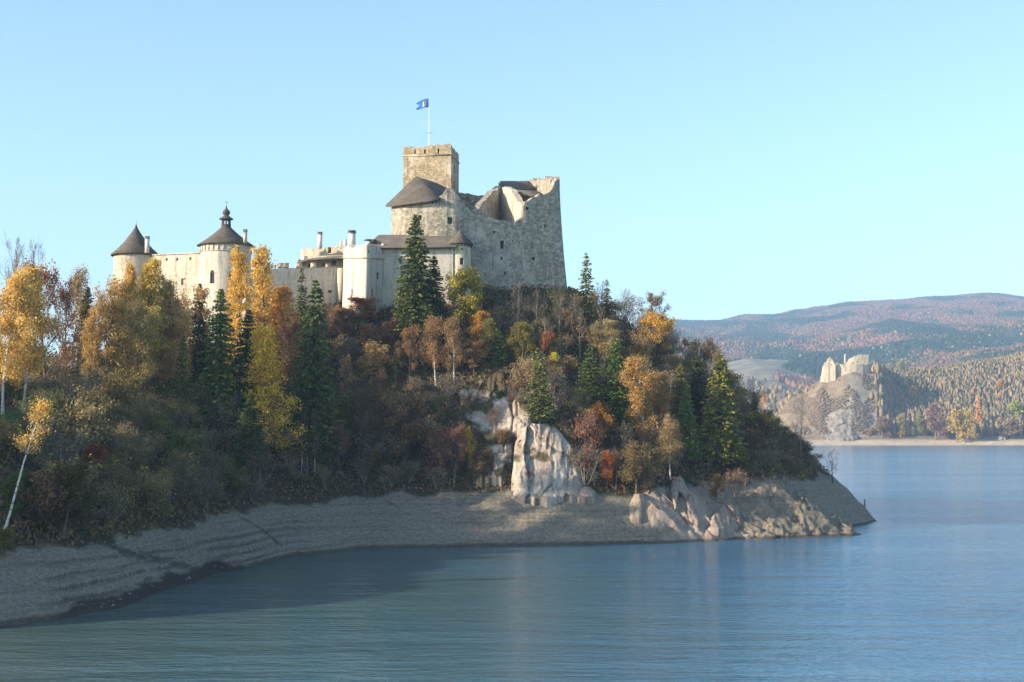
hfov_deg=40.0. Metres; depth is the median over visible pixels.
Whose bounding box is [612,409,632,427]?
shrub
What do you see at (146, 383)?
shrub
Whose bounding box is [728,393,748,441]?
young tree
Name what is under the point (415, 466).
shrub
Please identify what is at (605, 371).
shrub
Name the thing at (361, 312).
shrub
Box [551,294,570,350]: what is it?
bare tree
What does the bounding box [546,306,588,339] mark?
shrub
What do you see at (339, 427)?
young tree
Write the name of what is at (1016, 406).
tree
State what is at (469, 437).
maple tree
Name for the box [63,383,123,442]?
shrub
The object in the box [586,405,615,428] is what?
shrub
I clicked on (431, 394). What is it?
shrub
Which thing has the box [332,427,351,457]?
shrub
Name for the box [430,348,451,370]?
shrub
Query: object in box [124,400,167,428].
shrub
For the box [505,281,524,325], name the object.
bare tree
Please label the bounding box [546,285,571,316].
shrub
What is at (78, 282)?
birch tree
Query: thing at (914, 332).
forest
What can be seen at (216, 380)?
spruce tree
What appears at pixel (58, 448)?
shrub
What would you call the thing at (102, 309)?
tree
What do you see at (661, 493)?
driftwood log
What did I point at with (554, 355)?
hazel tree
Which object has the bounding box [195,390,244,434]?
shrub
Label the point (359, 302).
bush
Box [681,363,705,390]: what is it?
shrub
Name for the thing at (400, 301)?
shrub
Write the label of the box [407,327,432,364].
shrub
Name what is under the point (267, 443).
shrub
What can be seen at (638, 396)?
birch tree
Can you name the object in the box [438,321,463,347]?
shrub
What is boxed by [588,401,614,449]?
maple tree
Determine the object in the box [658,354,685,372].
shrub
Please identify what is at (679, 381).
spruce tree
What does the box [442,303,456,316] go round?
shrub
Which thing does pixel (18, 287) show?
birch tree
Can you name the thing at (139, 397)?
shrub
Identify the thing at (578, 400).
shrub
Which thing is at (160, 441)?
shrub
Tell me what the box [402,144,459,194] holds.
square keep
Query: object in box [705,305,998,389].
mountains
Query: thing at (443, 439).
shrub
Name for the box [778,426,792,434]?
shrub
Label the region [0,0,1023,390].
sky
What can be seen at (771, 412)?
shrub
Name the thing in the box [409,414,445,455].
shrub
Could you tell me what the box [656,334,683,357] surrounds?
shrub
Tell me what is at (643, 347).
shrub
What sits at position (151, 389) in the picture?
shrub
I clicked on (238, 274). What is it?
larch tree
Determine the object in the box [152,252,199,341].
curtain wall
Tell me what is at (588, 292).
spruce tree
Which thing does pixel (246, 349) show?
spruce tree
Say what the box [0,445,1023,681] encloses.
lake
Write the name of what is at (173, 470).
shrub
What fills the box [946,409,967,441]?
tree
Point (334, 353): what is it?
shrub
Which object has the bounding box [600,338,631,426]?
spruce tree
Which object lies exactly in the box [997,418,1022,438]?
tree
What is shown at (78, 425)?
shrub
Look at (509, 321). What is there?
shrub
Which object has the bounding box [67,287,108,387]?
spruce tree
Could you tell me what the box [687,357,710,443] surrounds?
spruce tree
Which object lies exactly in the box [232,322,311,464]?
larch tree
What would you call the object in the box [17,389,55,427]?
shrub
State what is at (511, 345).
shrub
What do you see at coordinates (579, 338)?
young tree
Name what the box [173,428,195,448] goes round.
shrub
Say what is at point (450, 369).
shrub
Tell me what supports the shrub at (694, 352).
on the castle hill
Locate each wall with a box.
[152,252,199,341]
[242,263,342,329]
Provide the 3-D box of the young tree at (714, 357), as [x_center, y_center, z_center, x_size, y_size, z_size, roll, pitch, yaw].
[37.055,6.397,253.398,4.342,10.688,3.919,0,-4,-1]
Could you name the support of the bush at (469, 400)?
on the castle hill
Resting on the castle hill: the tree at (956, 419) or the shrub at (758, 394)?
the shrub at (758, 394)
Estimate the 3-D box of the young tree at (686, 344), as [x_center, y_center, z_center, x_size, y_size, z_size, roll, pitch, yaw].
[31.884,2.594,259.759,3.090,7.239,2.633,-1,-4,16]
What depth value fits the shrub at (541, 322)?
245.71 m
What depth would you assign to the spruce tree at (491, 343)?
238.89 m
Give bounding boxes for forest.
[630,292,1023,386]
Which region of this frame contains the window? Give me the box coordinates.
[211,272,214,282]
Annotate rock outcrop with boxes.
[577,487,596,505]
[628,494,645,524]
[670,475,702,526]
[707,505,740,539]
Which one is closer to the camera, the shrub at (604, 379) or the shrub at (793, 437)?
the shrub at (604, 379)
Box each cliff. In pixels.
[452,372,516,487]
[511,398,534,437]
[511,423,583,507]
[825,409,859,440]
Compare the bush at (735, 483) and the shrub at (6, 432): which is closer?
the shrub at (6, 432)
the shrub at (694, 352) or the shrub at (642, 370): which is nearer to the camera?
the shrub at (642, 370)
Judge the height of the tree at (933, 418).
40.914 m
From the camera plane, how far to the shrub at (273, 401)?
225.72 m
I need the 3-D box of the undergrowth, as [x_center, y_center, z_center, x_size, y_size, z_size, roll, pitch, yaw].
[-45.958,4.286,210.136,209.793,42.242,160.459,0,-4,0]
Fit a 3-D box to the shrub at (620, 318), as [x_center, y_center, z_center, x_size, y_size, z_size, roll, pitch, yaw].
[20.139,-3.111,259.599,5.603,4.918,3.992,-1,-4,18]
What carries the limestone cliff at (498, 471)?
on the castle hill
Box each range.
[297,232,346,268]
[364,235,455,308]
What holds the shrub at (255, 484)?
on the castle hill
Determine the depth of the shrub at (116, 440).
174.31 m
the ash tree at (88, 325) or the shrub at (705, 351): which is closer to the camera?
the ash tree at (88, 325)
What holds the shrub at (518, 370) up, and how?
on the castle hill
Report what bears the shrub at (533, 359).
on the castle hill
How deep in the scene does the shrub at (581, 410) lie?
224.99 m
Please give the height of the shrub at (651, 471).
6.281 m
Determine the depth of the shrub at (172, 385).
206.54 m
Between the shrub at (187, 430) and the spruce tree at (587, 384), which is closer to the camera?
the shrub at (187, 430)
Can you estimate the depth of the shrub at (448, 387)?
230.95 m
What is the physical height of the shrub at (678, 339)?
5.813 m
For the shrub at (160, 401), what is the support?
on the castle hill
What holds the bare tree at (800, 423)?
on the castle hill
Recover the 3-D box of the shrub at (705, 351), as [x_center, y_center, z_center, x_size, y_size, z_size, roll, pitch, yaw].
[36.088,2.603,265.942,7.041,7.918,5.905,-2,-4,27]
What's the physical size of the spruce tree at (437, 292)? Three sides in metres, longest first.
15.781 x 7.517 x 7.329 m
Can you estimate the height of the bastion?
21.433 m
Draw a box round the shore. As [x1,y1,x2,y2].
[743,372,1023,444]
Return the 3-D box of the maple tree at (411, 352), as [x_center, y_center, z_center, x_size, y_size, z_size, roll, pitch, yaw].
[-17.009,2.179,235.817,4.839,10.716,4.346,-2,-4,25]
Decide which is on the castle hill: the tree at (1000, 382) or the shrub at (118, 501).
the shrub at (118, 501)
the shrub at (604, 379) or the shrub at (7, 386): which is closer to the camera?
the shrub at (7, 386)
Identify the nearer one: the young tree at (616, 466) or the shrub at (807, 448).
the young tree at (616, 466)
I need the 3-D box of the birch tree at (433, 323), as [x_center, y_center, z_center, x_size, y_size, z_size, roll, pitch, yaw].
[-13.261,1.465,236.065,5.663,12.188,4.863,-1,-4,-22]
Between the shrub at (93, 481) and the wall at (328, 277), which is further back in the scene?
the wall at (328, 277)
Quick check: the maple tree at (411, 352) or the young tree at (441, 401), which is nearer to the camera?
the young tree at (441, 401)
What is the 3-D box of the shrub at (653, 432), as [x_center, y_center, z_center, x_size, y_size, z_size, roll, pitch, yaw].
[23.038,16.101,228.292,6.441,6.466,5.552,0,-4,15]
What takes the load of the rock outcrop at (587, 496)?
on the castle hill
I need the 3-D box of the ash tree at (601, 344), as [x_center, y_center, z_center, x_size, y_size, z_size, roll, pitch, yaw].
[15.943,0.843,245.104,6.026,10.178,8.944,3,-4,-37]
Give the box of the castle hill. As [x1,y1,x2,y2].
[0,287,876,627]
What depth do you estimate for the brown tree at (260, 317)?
234.40 m
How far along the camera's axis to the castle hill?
209.54 m
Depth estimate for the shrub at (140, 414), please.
187.27 m
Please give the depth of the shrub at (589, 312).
253.00 m
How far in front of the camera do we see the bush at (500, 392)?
230.11 m
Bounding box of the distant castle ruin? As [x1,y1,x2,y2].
[820,353,870,382]
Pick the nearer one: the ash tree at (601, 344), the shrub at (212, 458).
the shrub at (212, 458)
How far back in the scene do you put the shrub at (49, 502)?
145.35 m
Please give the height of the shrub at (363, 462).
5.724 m
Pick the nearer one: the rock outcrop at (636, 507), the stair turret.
the rock outcrop at (636, 507)
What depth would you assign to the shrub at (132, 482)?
156.93 m
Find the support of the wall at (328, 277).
on the castle hill
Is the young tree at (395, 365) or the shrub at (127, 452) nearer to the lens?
the shrub at (127, 452)
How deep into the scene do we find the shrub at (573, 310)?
255.40 m
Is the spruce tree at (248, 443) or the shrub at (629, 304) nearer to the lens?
the spruce tree at (248, 443)
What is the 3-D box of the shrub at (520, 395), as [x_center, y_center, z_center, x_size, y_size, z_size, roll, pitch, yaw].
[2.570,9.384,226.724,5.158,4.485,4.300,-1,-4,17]
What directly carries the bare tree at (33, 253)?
on the castle hill
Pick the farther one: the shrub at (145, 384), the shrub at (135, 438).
the shrub at (145, 384)
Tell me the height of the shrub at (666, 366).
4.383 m
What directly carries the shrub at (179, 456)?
on the castle hill
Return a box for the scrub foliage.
[778,372,891,434]
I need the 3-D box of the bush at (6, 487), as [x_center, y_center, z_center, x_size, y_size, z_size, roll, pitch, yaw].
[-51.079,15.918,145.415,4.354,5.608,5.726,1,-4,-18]
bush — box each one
[0,468,38,520]
[0,526,16,556]
[46,459,101,538]
[82,441,108,501]
[327,307,363,339]
[347,294,384,325]
[359,449,387,476]
[464,393,476,410]
[468,447,496,475]
[470,426,479,443]
[485,406,503,427]
[492,428,510,446]
[495,389,505,398]
[505,378,516,400]
[706,473,724,501]
[720,468,751,504]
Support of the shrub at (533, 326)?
on the castle hill
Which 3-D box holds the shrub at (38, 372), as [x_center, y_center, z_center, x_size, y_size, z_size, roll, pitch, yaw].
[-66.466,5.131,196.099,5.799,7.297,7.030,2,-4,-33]
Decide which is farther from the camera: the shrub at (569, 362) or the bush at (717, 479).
the shrub at (569, 362)
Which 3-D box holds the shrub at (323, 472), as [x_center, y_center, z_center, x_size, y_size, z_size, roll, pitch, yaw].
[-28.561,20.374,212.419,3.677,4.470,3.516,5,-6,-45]
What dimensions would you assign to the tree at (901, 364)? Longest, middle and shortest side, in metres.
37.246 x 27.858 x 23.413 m
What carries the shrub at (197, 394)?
on the castle hill
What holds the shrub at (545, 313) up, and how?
on the castle hill
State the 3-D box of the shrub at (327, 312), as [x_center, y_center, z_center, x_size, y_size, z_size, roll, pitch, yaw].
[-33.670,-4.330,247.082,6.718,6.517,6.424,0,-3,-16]
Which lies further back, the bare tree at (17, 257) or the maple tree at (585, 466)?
the maple tree at (585, 466)
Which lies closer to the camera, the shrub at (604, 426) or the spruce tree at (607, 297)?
the shrub at (604, 426)
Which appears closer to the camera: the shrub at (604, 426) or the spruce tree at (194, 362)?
the spruce tree at (194, 362)
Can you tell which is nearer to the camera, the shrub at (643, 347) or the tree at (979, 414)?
the shrub at (643, 347)
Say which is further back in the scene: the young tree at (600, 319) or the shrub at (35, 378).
the young tree at (600, 319)
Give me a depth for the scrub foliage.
1524.92 m
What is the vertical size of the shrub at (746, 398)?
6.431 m
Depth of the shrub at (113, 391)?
192.98 m
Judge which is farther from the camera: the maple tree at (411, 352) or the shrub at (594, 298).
the shrub at (594, 298)
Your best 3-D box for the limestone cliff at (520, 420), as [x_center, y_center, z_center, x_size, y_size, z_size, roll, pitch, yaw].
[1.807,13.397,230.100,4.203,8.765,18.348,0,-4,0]
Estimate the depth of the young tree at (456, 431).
217.96 m
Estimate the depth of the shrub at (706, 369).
258.20 m
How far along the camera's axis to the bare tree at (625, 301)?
260.92 m
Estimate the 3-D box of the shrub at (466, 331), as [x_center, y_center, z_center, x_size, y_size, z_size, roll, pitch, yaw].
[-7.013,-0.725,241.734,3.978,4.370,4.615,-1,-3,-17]
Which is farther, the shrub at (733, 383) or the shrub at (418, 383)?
the shrub at (733, 383)
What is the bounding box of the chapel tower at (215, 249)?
[196,200,254,342]
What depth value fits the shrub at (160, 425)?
188.72 m
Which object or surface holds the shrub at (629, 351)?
on the castle hill
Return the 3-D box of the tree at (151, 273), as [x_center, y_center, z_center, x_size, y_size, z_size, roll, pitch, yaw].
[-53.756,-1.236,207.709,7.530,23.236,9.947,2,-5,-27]
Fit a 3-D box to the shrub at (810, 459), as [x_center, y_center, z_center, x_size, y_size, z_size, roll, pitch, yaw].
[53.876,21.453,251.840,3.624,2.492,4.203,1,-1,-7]
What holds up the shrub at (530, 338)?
on the castle hill
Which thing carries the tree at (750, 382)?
on the shore
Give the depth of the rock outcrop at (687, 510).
219.06 m
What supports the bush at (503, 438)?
on the castle hill
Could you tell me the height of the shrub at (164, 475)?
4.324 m
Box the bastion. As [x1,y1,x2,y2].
[342,230,384,324]
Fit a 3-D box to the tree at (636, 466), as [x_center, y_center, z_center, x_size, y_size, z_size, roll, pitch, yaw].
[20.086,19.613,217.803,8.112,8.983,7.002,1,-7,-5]
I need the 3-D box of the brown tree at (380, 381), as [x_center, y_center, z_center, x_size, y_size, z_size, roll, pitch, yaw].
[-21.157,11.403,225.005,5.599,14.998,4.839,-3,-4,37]
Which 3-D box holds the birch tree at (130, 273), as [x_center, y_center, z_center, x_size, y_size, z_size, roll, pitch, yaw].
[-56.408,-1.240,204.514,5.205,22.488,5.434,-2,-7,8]
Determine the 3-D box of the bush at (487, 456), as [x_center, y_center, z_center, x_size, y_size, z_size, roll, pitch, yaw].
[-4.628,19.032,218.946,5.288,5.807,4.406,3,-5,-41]
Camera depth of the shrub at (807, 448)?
255.00 m
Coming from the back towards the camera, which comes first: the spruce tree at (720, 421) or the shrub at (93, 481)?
the spruce tree at (720, 421)
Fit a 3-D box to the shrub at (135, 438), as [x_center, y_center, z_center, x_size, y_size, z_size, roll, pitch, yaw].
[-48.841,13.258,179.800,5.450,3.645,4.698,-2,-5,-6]
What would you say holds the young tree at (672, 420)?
on the castle hill
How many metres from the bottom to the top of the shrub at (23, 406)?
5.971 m
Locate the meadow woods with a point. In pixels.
(789, 394)
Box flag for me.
[416,98,428,109]
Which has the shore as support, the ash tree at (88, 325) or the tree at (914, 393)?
the tree at (914, 393)
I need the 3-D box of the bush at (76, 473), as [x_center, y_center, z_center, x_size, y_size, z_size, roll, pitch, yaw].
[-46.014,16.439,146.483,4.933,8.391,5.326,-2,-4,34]
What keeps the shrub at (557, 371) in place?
on the castle hill
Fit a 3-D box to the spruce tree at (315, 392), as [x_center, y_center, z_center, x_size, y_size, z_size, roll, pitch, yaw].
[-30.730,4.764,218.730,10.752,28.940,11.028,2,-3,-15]
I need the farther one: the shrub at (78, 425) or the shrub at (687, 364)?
the shrub at (687, 364)
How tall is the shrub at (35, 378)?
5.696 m
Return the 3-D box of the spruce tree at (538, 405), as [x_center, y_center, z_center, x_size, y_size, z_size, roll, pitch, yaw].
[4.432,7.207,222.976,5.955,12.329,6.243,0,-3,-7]
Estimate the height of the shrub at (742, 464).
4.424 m
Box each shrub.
[0,357,25,399]
[0,374,33,404]
[0,417,35,457]
[0,419,47,455]
[9,467,91,533]
[11,392,65,440]
[14,370,64,396]
[16,362,52,395]
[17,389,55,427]
[19,414,67,459]
[22,429,91,474]
[23,377,76,412]
[25,388,46,405]
[30,453,107,513]
[31,385,69,423]
[33,344,69,376]
[33,349,83,395]
[47,458,101,495]
[48,396,116,455]
[58,370,102,409]
[62,418,93,435]
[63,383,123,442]
[65,385,84,401]
[66,355,81,384]
[71,360,116,402]
[84,479,137,524]
[86,457,149,514]
[96,454,123,480]
[97,371,145,414]
[104,441,157,473]
[105,360,161,391]
[105,420,138,452]
[106,403,139,436]
[112,433,153,446]
[116,425,157,457]
[118,370,157,396]
[121,402,159,434]
[123,392,156,423]
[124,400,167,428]
[131,373,160,397]
[134,466,178,516]
[136,406,175,440]
[140,387,176,419]
[140,467,179,497]
[141,379,184,416]
[141,429,171,462]
[150,458,208,508]
[153,404,195,434]
[154,446,199,475]
[156,429,212,464]
[158,393,209,427]
[163,378,213,426]
[163,451,201,509]
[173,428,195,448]
[178,426,197,446]
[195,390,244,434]
[196,446,236,486]
[214,454,236,477]
[216,463,252,501]
[226,419,276,453]
[241,451,282,489]
[242,481,267,502]
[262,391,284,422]
[267,376,298,409]
[270,424,309,463]
[271,458,309,486]
[286,430,325,474]
[303,299,335,325]
[312,463,333,489]
[317,338,354,366]
[318,318,337,340]
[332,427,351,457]
[340,337,363,360]
[341,304,367,328]
[347,453,376,485]
[354,322,385,347]
[354,339,400,374]
[374,464,403,485]
[379,318,403,342]
[390,340,417,358]
[392,287,419,317]
[397,458,421,482]
[399,375,426,395]
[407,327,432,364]
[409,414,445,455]
[416,389,439,412]
[421,420,456,468]
[422,464,450,489]
[427,369,466,405]
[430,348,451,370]
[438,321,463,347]
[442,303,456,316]
[442,356,459,377]
[459,326,478,346]
[478,296,503,309]
[488,304,506,327]
[488,342,516,357]
[503,338,518,351]
[504,313,526,333]
[506,357,545,392]
[507,324,538,350]
[509,299,533,320]
[510,387,538,405]
[513,319,539,339]
[518,351,550,377]
[520,294,536,313]
[532,318,557,340]
[533,354,567,375]
[534,309,556,329]
[537,369,577,409]
[538,363,565,393]
[542,334,573,358]
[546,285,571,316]
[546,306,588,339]
[548,331,576,353]
[559,355,580,376]
[561,408,605,451]
[564,443,607,486]
[566,294,585,318]
[569,388,593,412]
[576,405,600,425]
[577,306,602,337]
[578,292,600,309]
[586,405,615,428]
[596,449,620,476]
[597,299,625,320]
[598,363,614,386]
[599,371,612,395]
[605,310,634,335]
[605,320,623,336]
[607,334,626,347]
[607,421,642,450]
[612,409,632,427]
[616,295,642,320]
[620,343,638,365]
[622,324,665,354]
[624,360,651,385]
[629,331,656,368]
[632,308,663,331]
[632,354,651,382]
[633,455,667,488]
[635,423,666,458]
[653,363,675,380]
[655,411,698,448]
[656,331,673,354]
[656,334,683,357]
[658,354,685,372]
[661,369,678,405]
[667,328,684,354]
[670,443,688,467]
[681,348,700,363]
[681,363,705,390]
[682,357,708,377]
[688,334,723,371]
[691,357,712,384]
[699,435,731,465]
[722,366,744,398]
[725,448,759,469]
[730,385,763,415]
[734,427,769,449]
[737,408,789,432]
[744,388,768,404]
[758,409,779,417]
[770,416,783,429]
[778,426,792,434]
[781,463,805,473]
[787,432,798,443]
[792,437,815,454]
[803,454,820,467]
[810,452,823,459]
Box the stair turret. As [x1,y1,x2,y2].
[447,230,472,307]
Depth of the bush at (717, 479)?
222.96 m
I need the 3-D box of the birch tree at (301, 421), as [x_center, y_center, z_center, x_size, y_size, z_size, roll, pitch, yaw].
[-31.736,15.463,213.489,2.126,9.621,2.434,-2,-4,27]
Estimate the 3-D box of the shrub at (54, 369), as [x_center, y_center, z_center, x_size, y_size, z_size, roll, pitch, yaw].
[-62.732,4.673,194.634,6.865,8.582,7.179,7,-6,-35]
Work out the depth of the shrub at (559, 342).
242.54 m
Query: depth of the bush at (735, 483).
224.96 m
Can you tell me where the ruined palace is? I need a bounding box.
[386,176,566,289]
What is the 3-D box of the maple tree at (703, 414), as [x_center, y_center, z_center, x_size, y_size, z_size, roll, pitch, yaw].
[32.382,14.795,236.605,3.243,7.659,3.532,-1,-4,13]
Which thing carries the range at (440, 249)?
on the castle hill
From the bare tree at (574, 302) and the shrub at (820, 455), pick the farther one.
the shrub at (820, 455)
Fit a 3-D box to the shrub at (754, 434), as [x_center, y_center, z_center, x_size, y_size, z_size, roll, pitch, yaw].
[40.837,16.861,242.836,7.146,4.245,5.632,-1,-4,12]
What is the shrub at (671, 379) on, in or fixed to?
on the castle hill
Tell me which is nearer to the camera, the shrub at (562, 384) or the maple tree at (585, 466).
the maple tree at (585, 466)
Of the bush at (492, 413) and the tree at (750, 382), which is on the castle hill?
the bush at (492, 413)
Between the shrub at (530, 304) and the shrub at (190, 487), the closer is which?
the shrub at (190, 487)
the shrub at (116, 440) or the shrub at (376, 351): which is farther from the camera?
the shrub at (376, 351)
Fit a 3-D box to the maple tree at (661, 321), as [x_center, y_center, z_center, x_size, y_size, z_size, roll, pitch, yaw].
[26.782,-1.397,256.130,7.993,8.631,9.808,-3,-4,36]
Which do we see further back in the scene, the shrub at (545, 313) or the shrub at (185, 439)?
the shrub at (545, 313)
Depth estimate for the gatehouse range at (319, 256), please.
266.88 m
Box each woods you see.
[735,376,815,415]
[869,349,1023,436]
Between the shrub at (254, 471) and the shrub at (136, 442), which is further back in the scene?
the shrub at (254, 471)
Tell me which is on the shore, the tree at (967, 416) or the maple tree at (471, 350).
the tree at (967, 416)
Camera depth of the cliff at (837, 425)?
1507.30 m
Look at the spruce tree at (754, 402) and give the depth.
250.56 m
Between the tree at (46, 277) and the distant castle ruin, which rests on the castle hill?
the tree at (46, 277)
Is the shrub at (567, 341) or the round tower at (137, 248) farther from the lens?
the round tower at (137, 248)
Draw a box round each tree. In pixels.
[0,230,27,357]
[0,268,44,413]
[3,395,55,528]
[4,262,63,410]
[9,235,46,352]
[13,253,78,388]
[48,275,83,382]
[62,263,95,350]
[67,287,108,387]
[76,308,108,381]
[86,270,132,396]
[100,291,163,398]
[111,258,141,383]
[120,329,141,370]
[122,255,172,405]
[129,285,182,393]
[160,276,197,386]
[172,336,193,422]
[176,282,212,373]
[186,284,213,410]
[192,289,246,430]
[216,244,267,378]
[219,309,265,438]
[228,393,271,476]
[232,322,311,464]
[237,244,294,379]
[240,304,264,351]
[263,282,307,398]
[268,313,303,425]
[277,280,346,464]
[286,268,312,359]
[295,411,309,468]
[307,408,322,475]
[328,417,349,472]
[338,353,352,394]
[367,366,396,458]
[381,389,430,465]
[386,214,442,350]
[390,350,403,388]
[395,321,424,384]
[418,256,449,346]
[418,314,447,384]
[431,392,451,425]
[436,315,467,382]
[439,265,489,338]
[441,421,468,486]
[457,427,476,477]
[458,338,490,375]
[467,309,491,350]
[478,315,494,365]
[482,318,501,359]
[490,328,510,366]
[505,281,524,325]
[506,320,536,360]
[522,348,559,423]
[532,289,545,340]
[538,316,551,353]
[540,330,557,357]
[547,351,560,381]
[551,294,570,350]
[564,291,582,341]
[567,345,610,410]
[571,308,587,358]
[573,253,599,329]
[581,446,591,476]
[582,316,621,372]
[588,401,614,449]
[589,281,610,327]
[594,307,609,339]
[597,280,615,322]
[598,449,616,486]
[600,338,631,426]
[611,447,622,487]
[615,288,636,339]
[615,354,664,444]
[615,439,663,493]
[618,422,633,454]
[627,342,654,361]
[631,311,680,355]
[635,290,670,346]
[647,369,675,441]
[652,422,685,479]
[655,413,683,476]
[665,363,701,444]
[674,386,702,466]
[677,336,693,362]
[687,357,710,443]
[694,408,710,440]
[696,353,748,466]
[707,348,728,382]
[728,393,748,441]
[747,379,756,392]
[750,391,759,429]
[759,392,768,408]
[790,396,808,458]
[823,449,838,482]
[874,416,891,436]
[894,359,906,370]
[895,414,907,436]
[910,386,918,398]
[914,412,922,435]
[923,403,950,439]
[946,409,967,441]
[961,407,978,440]
[975,394,982,426]
[996,378,1005,388]
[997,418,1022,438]
[1007,399,1023,417]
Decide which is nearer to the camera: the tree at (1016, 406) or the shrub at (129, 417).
the shrub at (129, 417)
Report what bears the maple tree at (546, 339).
on the castle hill
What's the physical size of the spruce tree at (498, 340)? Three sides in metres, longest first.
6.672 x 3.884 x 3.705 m
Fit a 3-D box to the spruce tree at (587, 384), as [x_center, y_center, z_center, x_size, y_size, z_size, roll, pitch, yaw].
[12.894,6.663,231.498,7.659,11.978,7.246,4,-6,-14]
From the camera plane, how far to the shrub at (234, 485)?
192.66 m
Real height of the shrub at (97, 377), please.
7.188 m
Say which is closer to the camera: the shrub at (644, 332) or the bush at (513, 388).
the bush at (513, 388)
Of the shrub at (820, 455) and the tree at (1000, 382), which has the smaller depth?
the shrub at (820, 455)
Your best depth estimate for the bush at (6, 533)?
138.14 m
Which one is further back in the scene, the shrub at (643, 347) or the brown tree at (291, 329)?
the shrub at (643, 347)
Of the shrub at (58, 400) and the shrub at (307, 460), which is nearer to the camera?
the shrub at (58, 400)
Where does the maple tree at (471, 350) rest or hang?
on the castle hill
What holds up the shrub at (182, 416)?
on the castle hill
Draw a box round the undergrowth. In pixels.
[0,282,828,549]
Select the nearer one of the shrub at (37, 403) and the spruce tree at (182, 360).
the shrub at (37, 403)
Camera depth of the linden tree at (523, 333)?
236.87 m
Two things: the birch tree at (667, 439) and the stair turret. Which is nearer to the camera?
the birch tree at (667, 439)
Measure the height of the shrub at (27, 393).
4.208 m
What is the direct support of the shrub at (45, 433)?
on the castle hill
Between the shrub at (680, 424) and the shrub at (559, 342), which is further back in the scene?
the shrub at (559, 342)
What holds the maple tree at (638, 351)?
on the castle hill
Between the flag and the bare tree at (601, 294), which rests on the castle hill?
the bare tree at (601, 294)
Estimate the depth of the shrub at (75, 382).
185.32 m
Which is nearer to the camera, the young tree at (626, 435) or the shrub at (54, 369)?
the shrub at (54, 369)
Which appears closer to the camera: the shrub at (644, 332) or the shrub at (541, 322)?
the shrub at (541, 322)
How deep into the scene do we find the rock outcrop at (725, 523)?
219.15 m
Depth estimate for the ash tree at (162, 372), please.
209.43 m
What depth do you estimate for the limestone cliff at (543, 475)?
216.82 m
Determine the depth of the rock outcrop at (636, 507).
214.01 m
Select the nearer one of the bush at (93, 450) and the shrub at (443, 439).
the bush at (93, 450)
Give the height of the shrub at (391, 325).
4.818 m
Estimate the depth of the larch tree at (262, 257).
235.92 m
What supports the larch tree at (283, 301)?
on the castle hill
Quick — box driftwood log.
[647,486,676,507]
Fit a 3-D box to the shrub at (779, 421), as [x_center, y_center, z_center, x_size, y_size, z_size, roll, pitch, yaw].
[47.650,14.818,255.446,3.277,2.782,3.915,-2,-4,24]
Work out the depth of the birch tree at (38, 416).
142.04 m
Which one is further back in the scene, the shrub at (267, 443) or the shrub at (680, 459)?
the shrub at (680, 459)
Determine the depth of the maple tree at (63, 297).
196.24 m
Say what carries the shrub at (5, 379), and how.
on the castle hill
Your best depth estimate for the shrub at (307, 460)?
214.07 m
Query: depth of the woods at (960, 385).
1579.99 m
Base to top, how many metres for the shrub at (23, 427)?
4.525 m
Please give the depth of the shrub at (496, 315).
245.97 m
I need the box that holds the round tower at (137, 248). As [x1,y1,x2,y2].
[111,224,157,368]
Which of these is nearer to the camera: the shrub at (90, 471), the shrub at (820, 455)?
the shrub at (90, 471)
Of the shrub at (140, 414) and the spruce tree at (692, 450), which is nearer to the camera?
the shrub at (140, 414)
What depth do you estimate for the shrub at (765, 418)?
248.49 m
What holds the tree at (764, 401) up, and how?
on the shore
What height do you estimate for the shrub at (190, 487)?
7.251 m
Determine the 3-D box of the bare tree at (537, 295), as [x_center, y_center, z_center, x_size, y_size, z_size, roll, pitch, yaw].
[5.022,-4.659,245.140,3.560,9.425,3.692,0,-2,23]
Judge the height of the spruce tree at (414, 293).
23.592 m
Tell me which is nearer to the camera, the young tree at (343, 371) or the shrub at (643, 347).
the young tree at (343, 371)
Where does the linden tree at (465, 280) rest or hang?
on the castle hill
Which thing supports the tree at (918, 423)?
on the shore
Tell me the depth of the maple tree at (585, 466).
218.77 m
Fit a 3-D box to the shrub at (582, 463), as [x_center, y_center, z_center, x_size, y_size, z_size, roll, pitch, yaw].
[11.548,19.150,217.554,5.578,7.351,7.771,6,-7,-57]
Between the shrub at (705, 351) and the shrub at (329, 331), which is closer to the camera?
the shrub at (329, 331)
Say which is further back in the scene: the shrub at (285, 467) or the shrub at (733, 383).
the shrub at (733, 383)
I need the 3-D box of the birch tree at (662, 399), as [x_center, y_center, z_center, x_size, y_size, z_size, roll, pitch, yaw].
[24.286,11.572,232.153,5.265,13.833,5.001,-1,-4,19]
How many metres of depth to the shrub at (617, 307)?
264.25 m
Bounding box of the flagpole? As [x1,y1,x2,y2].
[426,97,437,144]
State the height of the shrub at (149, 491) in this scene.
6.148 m
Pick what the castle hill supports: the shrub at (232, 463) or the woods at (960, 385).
the shrub at (232, 463)
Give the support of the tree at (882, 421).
on the shore
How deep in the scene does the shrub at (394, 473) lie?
218.72 m
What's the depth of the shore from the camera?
1511.47 m
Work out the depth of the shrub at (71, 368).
203.51 m
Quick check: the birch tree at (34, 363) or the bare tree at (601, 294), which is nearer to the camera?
the birch tree at (34, 363)
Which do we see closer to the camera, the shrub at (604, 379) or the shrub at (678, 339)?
the shrub at (604, 379)
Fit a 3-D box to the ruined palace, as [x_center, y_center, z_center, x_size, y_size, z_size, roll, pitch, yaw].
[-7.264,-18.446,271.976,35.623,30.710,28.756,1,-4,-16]
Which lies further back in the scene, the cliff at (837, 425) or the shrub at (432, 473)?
the cliff at (837, 425)
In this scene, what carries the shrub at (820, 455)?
on the castle hill
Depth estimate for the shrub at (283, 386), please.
230.64 m

